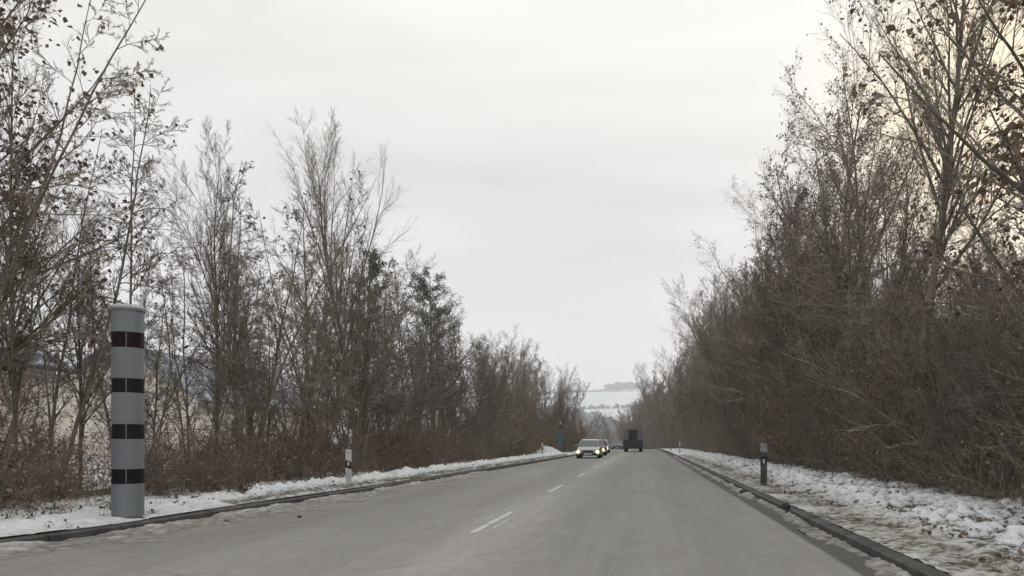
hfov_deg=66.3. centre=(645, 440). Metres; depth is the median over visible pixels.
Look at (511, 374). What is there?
slender tree
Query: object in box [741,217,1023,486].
shrub
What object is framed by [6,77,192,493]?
slender tree
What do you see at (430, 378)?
slender tree
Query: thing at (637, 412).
leaf bearing tree
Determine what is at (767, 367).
leaf bearing tree
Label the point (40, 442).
shrub
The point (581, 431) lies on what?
shrub
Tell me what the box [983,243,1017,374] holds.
leaf bearing tree
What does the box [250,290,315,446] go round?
leaf bearing tree
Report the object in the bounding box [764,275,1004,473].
shrub
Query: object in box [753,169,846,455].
leaf bearing tree
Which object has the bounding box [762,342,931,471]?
shrub
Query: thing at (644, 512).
road
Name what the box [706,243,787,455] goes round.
leaf bearing tree
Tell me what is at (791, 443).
shrub
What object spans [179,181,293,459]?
slender tree
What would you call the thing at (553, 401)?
slender tree
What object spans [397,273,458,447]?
slender tree
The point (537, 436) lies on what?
shrub
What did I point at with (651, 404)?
slender tree
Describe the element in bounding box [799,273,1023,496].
shrub
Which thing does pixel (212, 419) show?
slender tree
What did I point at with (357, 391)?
slender tree
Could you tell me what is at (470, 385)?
bare tree
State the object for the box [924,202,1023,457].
shrub
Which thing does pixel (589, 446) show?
car
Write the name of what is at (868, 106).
leaf bearing tree
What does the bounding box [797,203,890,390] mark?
slender tree
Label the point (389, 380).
slender tree
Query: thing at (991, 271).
shrub
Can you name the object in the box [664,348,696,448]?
leaf bearing tree
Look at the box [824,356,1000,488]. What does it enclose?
shrub
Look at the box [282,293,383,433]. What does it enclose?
slender tree
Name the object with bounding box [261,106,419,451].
bare tree
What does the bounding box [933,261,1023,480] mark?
shrub
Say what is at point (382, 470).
shrub
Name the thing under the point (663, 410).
leaf bearing tree
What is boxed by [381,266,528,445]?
evergreen tree
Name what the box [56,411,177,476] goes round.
shrub
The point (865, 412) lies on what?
shrub
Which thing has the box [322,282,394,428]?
slender tree
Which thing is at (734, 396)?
shrub
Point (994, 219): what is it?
tree
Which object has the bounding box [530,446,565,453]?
snow heap
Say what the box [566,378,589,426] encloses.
bare tree
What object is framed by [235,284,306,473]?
slender tree
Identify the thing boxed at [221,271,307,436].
slender tree
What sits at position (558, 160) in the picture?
sky
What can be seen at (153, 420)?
slender tree
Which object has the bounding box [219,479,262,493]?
grass tussock
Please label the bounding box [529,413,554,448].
shrub
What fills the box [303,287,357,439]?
slender tree
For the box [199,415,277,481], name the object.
shrub
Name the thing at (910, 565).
kerb
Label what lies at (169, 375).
slender tree
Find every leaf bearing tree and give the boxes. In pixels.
[210,322,282,446]
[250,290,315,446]
[464,340,496,421]
[465,335,507,433]
[490,346,528,423]
[520,354,548,433]
[571,407,594,438]
[585,419,605,439]
[588,410,605,438]
[596,415,613,445]
[608,413,628,448]
[622,407,634,432]
[623,401,640,428]
[624,404,637,448]
[633,401,641,427]
[636,384,648,439]
[636,397,646,436]
[639,390,652,448]
[645,379,663,448]
[648,358,676,448]
[654,377,668,448]
[659,341,692,447]
[659,362,693,448]
[662,175,822,459]
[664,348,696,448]
[693,278,770,422]
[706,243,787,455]
[709,276,753,409]
[713,264,761,405]
[718,256,777,392]
[721,261,753,387]
[723,205,825,461]
[730,166,818,414]
[736,223,816,452]
[739,236,787,418]
[742,197,818,377]
[744,0,1011,472]
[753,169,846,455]
[754,42,1022,463]
[762,63,906,392]
[802,183,929,471]
[819,136,988,480]
[863,247,908,366]
[882,234,970,374]
[943,233,1008,464]
[948,194,1015,347]
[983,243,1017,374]
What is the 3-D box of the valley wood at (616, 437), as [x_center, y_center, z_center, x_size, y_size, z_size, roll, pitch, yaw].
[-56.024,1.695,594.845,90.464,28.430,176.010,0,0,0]
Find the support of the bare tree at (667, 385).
on the ground at (611, 399)
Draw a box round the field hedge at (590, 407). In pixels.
[538,404,634,409]
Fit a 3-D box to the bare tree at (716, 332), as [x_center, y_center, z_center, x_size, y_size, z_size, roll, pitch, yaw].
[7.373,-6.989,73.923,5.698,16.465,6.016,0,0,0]
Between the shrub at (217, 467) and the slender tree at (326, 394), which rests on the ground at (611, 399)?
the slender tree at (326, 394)
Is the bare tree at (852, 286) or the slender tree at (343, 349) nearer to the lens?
the slender tree at (343, 349)
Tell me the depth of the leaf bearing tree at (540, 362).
68.19 m
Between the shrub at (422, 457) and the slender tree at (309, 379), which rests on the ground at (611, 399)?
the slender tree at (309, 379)
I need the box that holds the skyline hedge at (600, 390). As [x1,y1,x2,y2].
[426,387,663,401]
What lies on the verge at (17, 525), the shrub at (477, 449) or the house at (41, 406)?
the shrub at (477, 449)
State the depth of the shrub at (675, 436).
115.73 m
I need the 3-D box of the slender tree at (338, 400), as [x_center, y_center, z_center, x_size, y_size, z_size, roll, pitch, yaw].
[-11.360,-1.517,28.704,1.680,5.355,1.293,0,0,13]
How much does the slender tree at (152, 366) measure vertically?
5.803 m
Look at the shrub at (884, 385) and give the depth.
17.18 m
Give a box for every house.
[0,323,75,471]
[55,346,331,459]
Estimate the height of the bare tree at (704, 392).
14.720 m
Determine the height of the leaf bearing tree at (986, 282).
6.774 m
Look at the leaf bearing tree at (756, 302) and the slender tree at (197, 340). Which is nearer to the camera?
the slender tree at (197, 340)
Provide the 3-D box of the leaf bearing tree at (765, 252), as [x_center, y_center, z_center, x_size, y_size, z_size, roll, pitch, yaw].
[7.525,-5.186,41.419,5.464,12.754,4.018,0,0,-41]
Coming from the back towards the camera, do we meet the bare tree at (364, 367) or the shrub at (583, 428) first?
the shrub at (583, 428)
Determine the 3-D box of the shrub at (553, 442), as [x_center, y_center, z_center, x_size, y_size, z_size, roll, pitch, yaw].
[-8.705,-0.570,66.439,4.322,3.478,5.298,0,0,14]
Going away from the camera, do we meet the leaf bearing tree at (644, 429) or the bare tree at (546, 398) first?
the bare tree at (546, 398)
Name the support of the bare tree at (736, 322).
on the ground at (611, 399)
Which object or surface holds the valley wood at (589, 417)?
on the ground at (611, 399)
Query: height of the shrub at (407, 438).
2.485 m
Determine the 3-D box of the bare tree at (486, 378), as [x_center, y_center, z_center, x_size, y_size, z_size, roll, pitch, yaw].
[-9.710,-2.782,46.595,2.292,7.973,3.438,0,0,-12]
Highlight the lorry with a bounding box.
[623,429,642,451]
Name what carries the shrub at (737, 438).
on the ground at (611, 399)
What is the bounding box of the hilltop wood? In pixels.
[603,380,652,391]
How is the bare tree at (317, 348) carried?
on the ground at (611, 399)
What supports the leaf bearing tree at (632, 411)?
on the ground at (611, 399)
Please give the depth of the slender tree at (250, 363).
25.31 m
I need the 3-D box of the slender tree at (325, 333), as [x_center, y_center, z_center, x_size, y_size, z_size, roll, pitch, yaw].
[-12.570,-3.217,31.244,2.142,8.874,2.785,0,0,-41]
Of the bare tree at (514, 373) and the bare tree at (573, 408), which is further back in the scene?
the bare tree at (573, 408)
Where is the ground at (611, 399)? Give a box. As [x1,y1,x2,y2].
[0,388,1015,572]
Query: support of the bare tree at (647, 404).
on the ground at (611, 399)
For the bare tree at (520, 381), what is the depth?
63.21 m
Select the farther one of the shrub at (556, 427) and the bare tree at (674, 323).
the bare tree at (674, 323)
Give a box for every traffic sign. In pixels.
[557,422,563,451]
[669,420,672,450]
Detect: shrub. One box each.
[0,361,73,476]
[0,379,96,510]
[0,409,100,493]
[3,428,110,499]
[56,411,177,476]
[87,408,211,495]
[90,396,257,481]
[162,417,266,492]
[192,414,249,468]
[193,438,286,486]
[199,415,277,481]
[203,396,347,480]
[233,388,339,473]
[273,393,378,469]
[281,398,376,477]
[322,423,381,475]
[341,406,409,462]
[343,410,443,468]
[347,422,417,470]
[347,431,408,472]
[367,405,422,456]
[404,436,449,467]
[405,424,456,466]
[420,419,450,444]
[431,424,473,461]
[434,427,488,460]
[436,410,483,449]
[439,393,520,459]
[456,379,532,458]
[464,397,530,457]
[469,439,486,460]
[474,399,544,456]
[493,402,541,455]
[508,419,549,451]
[512,405,542,452]
[513,403,560,441]
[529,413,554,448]
[533,416,569,449]
[537,409,570,438]
[543,415,598,438]
[543,422,573,451]
[544,415,589,451]
[552,421,581,448]
[553,421,587,451]
[565,412,593,450]
[572,420,596,442]
[664,425,681,446]
[708,422,745,456]
[713,374,777,458]
[715,369,834,468]
[716,352,787,437]
[720,398,753,458]
[730,346,818,438]
[734,333,850,467]
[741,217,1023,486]
[750,398,805,465]
[757,237,981,472]
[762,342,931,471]
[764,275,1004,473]
[774,342,891,474]
[792,275,1015,427]
[797,311,958,461]
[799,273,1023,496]
[807,322,977,481]
[811,310,1012,485]
[818,282,965,435]
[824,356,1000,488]
[844,339,957,479]
[859,228,1022,487]
[865,285,1022,481]
[878,240,1023,500]
[908,237,1023,460]
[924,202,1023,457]
[930,213,1022,405]
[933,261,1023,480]
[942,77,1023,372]
[967,254,1023,434]
[973,289,1022,357]
[974,242,1023,360]
[989,192,1023,355]
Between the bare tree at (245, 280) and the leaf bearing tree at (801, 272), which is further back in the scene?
the leaf bearing tree at (801, 272)
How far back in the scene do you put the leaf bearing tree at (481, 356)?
50.38 m
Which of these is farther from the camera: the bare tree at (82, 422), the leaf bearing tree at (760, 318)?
the leaf bearing tree at (760, 318)
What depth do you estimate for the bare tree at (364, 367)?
24.57 m
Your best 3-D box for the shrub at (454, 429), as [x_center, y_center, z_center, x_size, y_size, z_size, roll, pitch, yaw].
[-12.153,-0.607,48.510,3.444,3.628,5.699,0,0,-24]
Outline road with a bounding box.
[0,449,877,575]
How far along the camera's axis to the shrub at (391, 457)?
26.34 m
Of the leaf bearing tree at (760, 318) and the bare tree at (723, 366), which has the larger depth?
the bare tree at (723, 366)
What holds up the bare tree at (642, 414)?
on the ground at (611, 399)
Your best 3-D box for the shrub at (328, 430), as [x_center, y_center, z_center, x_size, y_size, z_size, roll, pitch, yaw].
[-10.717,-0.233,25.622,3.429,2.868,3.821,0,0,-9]
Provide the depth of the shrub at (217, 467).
15.50 m
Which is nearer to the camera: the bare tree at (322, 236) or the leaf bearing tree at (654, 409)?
the bare tree at (322, 236)
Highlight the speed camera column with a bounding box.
[109,304,150,520]
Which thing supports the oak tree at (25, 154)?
on the ground at (611, 399)
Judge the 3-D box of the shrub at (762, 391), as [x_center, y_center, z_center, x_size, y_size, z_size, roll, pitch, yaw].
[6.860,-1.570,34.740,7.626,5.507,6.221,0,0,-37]
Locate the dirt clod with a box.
[781,502,790,508]
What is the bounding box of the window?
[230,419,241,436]
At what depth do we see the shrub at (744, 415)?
40.26 m
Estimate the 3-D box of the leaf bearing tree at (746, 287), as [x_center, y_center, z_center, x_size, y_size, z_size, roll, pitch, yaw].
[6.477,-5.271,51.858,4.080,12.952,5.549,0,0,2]
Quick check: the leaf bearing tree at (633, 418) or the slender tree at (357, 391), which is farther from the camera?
the leaf bearing tree at (633, 418)
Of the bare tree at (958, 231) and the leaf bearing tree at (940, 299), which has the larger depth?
the leaf bearing tree at (940, 299)
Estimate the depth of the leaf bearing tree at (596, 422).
274.08 m
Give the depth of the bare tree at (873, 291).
32.68 m
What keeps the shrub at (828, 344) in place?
on the ground at (611, 399)
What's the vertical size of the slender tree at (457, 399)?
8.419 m
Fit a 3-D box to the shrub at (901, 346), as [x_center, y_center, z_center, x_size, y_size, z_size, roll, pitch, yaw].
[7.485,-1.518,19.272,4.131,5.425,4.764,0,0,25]
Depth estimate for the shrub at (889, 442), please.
19.63 m
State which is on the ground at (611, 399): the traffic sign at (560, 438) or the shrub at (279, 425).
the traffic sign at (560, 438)
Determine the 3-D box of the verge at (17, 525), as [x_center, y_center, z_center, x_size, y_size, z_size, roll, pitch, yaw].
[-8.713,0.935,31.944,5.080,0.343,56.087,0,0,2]
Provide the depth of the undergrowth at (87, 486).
15.32 m
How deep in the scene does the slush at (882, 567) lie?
9.57 m
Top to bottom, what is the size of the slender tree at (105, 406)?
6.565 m
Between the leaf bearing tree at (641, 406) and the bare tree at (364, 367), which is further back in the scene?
the leaf bearing tree at (641, 406)
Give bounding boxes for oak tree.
[0,0,163,378]
[843,0,1023,351]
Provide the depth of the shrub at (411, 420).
33.00 m
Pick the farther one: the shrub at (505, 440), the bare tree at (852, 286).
the shrub at (505, 440)
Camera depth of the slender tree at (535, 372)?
60.94 m
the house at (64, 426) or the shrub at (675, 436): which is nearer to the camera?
the house at (64, 426)
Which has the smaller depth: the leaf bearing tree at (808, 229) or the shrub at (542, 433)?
the leaf bearing tree at (808, 229)
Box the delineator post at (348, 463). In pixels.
[345,449,351,489]
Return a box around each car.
[575,439,602,457]
[598,439,607,454]
[605,440,610,452]
[611,440,623,449]
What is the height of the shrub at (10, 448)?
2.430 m
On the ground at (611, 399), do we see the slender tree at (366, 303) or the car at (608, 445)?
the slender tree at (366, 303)
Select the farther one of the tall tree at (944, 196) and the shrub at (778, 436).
the shrub at (778, 436)
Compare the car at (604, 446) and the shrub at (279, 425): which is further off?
the car at (604, 446)
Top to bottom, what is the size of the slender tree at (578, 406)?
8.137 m
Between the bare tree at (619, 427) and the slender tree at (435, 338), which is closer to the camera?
the slender tree at (435, 338)
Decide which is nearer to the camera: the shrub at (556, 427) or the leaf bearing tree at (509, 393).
the leaf bearing tree at (509, 393)
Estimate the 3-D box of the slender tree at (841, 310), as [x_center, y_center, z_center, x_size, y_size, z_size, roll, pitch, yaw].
[6.095,-4.004,22.227,4.270,10.485,2.994,0,0,9]
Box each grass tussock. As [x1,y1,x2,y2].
[20,508,43,519]
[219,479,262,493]
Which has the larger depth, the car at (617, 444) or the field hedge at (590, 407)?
the field hedge at (590, 407)
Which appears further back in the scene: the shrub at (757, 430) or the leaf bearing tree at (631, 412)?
the leaf bearing tree at (631, 412)
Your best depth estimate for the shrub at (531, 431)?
58.20 m
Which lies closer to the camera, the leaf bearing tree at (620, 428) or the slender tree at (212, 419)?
the slender tree at (212, 419)
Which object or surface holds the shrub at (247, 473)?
on the verge at (17, 525)
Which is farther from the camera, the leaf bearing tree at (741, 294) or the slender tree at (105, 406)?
the leaf bearing tree at (741, 294)
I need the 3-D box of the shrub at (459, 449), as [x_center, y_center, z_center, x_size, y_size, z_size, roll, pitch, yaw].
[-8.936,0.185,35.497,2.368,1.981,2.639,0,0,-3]
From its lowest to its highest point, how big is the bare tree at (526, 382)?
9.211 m
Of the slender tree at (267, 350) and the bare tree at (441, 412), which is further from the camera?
the bare tree at (441, 412)
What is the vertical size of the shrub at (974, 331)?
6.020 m
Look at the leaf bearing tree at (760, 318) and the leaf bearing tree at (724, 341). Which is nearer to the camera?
the leaf bearing tree at (760, 318)
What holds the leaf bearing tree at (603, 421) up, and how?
on the ground at (611, 399)
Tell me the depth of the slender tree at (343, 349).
23.16 m
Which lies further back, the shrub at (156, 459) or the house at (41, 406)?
the house at (41, 406)
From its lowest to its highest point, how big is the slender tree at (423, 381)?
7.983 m
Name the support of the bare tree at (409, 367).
on the ground at (611, 399)
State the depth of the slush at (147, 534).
10.87 m
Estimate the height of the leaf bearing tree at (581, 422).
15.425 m
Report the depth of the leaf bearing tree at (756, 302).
37.48 m
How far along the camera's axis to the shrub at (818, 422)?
23.18 m
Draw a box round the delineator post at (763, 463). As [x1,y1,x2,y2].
[760,443,766,484]
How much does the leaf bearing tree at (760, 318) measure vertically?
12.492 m
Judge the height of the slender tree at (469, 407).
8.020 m
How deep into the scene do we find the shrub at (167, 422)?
18.55 m
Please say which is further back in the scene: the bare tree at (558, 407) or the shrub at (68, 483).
the bare tree at (558, 407)
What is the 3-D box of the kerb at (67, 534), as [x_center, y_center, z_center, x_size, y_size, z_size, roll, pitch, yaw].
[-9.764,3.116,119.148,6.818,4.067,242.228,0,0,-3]
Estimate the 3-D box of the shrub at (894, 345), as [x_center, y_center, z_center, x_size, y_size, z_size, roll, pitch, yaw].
[8.822,-2.201,24.895,5.992,6.824,5.196,0,0,-43]
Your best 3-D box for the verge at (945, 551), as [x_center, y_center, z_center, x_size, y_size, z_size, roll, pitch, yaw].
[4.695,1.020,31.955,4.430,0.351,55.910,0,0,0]
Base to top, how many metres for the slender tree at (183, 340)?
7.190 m
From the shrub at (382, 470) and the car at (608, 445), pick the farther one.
the car at (608, 445)
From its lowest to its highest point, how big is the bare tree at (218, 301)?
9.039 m
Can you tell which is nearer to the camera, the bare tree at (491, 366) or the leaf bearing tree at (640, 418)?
the bare tree at (491, 366)
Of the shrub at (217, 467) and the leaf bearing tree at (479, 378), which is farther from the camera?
the leaf bearing tree at (479, 378)
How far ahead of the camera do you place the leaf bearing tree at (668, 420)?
123.48 m
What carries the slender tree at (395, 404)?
on the ground at (611, 399)
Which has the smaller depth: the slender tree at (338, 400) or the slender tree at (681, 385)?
the slender tree at (338, 400)
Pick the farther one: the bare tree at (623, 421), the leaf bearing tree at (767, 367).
the bare tree at (623, 421)
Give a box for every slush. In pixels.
[0,471,512,564]
[673,456,911,575]
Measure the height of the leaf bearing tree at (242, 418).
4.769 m
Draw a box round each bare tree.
[0,0,113,497]
[20,186,157,492]
[152,162,273,470]
[165,116,275,469]
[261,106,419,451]
[277,222,357,467]
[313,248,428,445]
[331,229,436,470]
[354,297,419,469]
[376,291,436,431]
[429,313,471,437]
[436,330,478,433]
[437,307,481,434]
[457,348,481,423]
[466,332,503,420]
[473,347,499,405]
[478,324,518,431]
[491,344,527,426]
[508,335,541,450]
[510,346,539,422]
[519,366,557,427]
[539,363,568,433]
[550,366,583,433]
[553,378,576,427]
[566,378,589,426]
[604,409,628,448]
[613,410,626,440]
[616,403,630,439]
[634,362,659,448]
[634,395,647,448]
[641,392,659,448]
[652,347,687,445]
[660,273,726,422]
[670,314,708,395]
[677,297,719,415]
[679,310,715,425]
[681,267,753,453]
[682,350,702,419]
[697,286,731,406]
[704,270,762,452]
[708,267,758,452]
[715,313,749,408]
[790,193,918,398]
[820,229,883,350]
[916,206,1020,398]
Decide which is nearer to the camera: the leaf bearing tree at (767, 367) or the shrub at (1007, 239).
the shrub at (1007, 239)
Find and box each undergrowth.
[0,410,586,518]
[682,385,1023,512]
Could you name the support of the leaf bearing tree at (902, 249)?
on the ground at (611, 399)
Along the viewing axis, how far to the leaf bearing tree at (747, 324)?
46.16 m
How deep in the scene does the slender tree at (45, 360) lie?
12.38 m
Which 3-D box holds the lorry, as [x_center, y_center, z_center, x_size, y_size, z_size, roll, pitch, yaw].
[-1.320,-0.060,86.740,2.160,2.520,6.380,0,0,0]
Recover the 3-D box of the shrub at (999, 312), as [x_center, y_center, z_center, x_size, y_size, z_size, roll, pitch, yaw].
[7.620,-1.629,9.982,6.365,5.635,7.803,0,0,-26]
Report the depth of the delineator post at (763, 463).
18.84 m
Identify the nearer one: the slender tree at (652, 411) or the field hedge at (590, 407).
the slender tree at (652, 411)
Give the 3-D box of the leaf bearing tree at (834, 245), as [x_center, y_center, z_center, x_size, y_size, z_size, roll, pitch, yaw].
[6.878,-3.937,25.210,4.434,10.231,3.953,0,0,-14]
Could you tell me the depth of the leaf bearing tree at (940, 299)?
26.50 m
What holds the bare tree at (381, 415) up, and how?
on the ground at (611, 399)
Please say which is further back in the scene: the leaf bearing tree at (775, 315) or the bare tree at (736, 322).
the bare tree at (736, 322)
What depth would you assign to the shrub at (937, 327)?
16.04 m
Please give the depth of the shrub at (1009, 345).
11.60 m
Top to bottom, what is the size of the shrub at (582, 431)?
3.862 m
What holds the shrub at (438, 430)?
on the ground at (611, 399)
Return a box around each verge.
[0,451,567,536]
[678,453,1023,575]
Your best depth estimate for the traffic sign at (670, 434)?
81.94 m
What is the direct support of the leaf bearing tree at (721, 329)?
on the ground at (611, 399)
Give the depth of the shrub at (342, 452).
21.22 m
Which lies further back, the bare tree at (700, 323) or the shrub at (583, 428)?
the shrub at (583, 428)
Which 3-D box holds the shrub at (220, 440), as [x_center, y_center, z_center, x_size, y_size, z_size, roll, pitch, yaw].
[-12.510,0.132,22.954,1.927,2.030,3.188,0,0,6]
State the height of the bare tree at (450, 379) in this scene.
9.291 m
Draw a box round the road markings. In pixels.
[469,454,619,532]
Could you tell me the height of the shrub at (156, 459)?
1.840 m
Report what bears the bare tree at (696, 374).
on the ground at (611, 399)
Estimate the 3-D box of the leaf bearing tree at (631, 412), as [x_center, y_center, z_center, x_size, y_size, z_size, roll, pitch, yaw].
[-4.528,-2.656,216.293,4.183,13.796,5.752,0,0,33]
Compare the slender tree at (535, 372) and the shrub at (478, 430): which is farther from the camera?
the slender tree at (535, 372)
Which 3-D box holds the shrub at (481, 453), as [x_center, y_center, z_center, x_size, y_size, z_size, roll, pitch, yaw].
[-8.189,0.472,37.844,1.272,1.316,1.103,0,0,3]
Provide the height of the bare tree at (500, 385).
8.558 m
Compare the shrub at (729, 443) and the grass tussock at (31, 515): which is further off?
the shrub at (729, 443)
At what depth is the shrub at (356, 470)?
22.86 m
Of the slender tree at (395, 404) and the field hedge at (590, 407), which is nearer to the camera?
the slender tree at (395, 404)
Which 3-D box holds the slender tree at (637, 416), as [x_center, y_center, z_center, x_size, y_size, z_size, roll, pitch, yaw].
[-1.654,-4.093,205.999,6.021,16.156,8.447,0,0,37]
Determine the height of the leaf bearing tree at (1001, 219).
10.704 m
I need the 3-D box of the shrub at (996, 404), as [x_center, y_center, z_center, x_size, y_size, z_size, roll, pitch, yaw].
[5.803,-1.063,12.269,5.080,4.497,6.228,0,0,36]
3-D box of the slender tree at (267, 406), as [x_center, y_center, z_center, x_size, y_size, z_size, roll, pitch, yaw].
[-9.190,-2.866,18.876,4.285,8.196,3.054,0,0,-44]
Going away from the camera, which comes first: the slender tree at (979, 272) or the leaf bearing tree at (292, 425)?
the slender tree at (979, 272)
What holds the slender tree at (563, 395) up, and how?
on the ground at (611, 399)
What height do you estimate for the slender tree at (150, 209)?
8.583 m
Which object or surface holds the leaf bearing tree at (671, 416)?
on the ground at (611, 399)
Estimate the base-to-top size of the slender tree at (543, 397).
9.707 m
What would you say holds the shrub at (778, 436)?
on the ground at (611, 399)
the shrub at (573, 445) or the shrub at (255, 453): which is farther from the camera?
the shrub at (573, 445)
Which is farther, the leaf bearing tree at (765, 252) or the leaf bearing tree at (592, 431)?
the leaf bearing tree at (592, 431)
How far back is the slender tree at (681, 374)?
101.45 m
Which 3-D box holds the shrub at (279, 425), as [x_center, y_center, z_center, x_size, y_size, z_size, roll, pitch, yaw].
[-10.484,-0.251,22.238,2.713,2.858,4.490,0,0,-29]
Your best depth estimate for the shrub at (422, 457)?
28.61 m
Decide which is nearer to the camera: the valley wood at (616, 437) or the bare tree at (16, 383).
the bare tree at (16, 383)
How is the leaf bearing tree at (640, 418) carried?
on the ground at (611, 399)
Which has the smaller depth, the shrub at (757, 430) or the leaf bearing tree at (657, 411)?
the shrub at (757, 430)
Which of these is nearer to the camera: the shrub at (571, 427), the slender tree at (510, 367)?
the slender tree at (510, 367)
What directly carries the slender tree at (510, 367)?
on the ground at (611, 399)
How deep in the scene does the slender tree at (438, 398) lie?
44.94 m
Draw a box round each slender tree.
[0,0,169,364]
[0,144,28,282]
[0,189,74,447]
[0,197,94,497]
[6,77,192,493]
[49,216,145,443]
[73,57,193,443]
[74,260,204,478]
[93,248,239,488]
[108,298,176,451]
[142,236,214,475]
[144,239,282,480]
[165,216,267,443]
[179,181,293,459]
[184,161,375,479]
[210,255,282,469]
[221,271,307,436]
[231,204,378,470]
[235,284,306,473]
[263,190,330,474]
[275,288,347,424]
[277,270,403,470]
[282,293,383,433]
[289,256,423,469]
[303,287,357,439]
[310,262,358,446]
[317,337,351,438]
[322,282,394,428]
[324,259,416,439]
[345,311,407,435]
[360,293,412,447]
[373,259,429,460]
[381,258,441,443]
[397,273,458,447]
[399,295,449,437]
[407,321,450,429]
[417,317,494,434]
[422,294,481,442]
[426,326,458,443]
[475,352,527,421]
[501,343,525,415]
[512,350,541,441]
[516,353,552,428]
[520,343,549,446]
[540,374,575,425]
[546,384,559,425]
[564,385,585,429]
[632,365,662,448]
[633,399,641,428]
[640,379,659,432]
[653,368,678,447]
[665,336,695,420]
[671,347,688,423]
[685,286,727,417]
[781,127,924,446]
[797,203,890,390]
[941,249,999,367]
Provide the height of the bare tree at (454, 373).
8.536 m
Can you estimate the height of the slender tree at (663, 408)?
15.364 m
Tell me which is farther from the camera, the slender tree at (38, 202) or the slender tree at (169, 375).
the slender tree at (169, 375)
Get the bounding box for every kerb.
[0,454,575,542]
[658,449,951,575]
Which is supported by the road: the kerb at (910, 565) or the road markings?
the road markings
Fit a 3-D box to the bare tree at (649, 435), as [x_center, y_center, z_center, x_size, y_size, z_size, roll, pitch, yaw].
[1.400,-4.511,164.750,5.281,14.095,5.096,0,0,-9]
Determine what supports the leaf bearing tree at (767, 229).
on the ground at (611, 399)
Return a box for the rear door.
[628,430,637,439]
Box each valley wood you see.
[369,408,630,435]
[580,430,621,448]
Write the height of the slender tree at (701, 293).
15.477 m
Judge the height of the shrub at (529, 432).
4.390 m
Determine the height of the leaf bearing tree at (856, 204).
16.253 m
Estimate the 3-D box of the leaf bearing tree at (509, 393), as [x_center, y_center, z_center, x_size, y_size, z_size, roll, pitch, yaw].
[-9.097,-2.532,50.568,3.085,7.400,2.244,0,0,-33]
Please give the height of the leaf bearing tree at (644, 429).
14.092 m
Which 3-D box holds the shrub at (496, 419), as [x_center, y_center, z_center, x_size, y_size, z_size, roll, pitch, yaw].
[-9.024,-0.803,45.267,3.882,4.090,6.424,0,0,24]
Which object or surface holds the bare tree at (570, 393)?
on the ground at (611, 399)
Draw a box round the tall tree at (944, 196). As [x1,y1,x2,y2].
[817,0,1023,484]
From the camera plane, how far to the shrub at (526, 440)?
47.57 m
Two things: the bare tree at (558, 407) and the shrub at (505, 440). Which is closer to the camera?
the shrub at (505, 440)
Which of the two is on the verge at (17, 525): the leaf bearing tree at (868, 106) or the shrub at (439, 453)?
the shrub at (439, 453)
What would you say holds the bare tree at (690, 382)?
on the ground at (611, 399)
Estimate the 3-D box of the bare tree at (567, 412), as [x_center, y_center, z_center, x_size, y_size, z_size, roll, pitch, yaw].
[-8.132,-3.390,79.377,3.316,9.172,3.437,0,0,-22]
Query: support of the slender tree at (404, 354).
on the ground at (611, 399)
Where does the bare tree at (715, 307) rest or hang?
on the ground at (611, 399)
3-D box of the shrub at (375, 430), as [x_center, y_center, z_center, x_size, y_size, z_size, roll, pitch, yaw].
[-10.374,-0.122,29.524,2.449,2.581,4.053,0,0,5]
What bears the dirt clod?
on the kerb at (910, 565)
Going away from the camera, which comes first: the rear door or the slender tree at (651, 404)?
the rear door
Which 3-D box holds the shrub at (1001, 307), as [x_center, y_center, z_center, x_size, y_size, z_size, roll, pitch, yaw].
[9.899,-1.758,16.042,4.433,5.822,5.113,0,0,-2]
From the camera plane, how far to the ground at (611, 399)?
1653.42 m
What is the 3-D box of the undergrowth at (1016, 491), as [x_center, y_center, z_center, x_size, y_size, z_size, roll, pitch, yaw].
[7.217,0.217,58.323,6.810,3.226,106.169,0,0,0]
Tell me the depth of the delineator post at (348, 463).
18.04 m
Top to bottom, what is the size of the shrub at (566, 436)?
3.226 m
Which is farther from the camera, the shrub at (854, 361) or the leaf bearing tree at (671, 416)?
the leaf bearing tree at (671, 416)
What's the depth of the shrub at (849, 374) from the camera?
23.00 m
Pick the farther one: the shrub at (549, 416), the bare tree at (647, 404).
the bare tree at (647, 404)
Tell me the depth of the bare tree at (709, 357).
52.12 m
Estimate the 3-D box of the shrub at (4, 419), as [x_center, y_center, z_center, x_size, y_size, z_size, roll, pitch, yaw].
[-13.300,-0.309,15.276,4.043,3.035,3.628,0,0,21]
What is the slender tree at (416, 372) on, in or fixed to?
on the ground at (611, 399)
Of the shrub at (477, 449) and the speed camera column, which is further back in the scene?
the shrub at (477, 449)
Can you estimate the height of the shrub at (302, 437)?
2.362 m
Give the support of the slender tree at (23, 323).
on the ground at (611, 399)
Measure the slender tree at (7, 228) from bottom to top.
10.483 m
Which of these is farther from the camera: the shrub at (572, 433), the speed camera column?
the shrub at (572, 433)
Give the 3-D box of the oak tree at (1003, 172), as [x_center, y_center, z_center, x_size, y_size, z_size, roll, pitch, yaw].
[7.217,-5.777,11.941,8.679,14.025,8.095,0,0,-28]
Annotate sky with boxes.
[0,0,1023,406]
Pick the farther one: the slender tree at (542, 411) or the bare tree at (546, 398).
the bare tree at (546, 398)

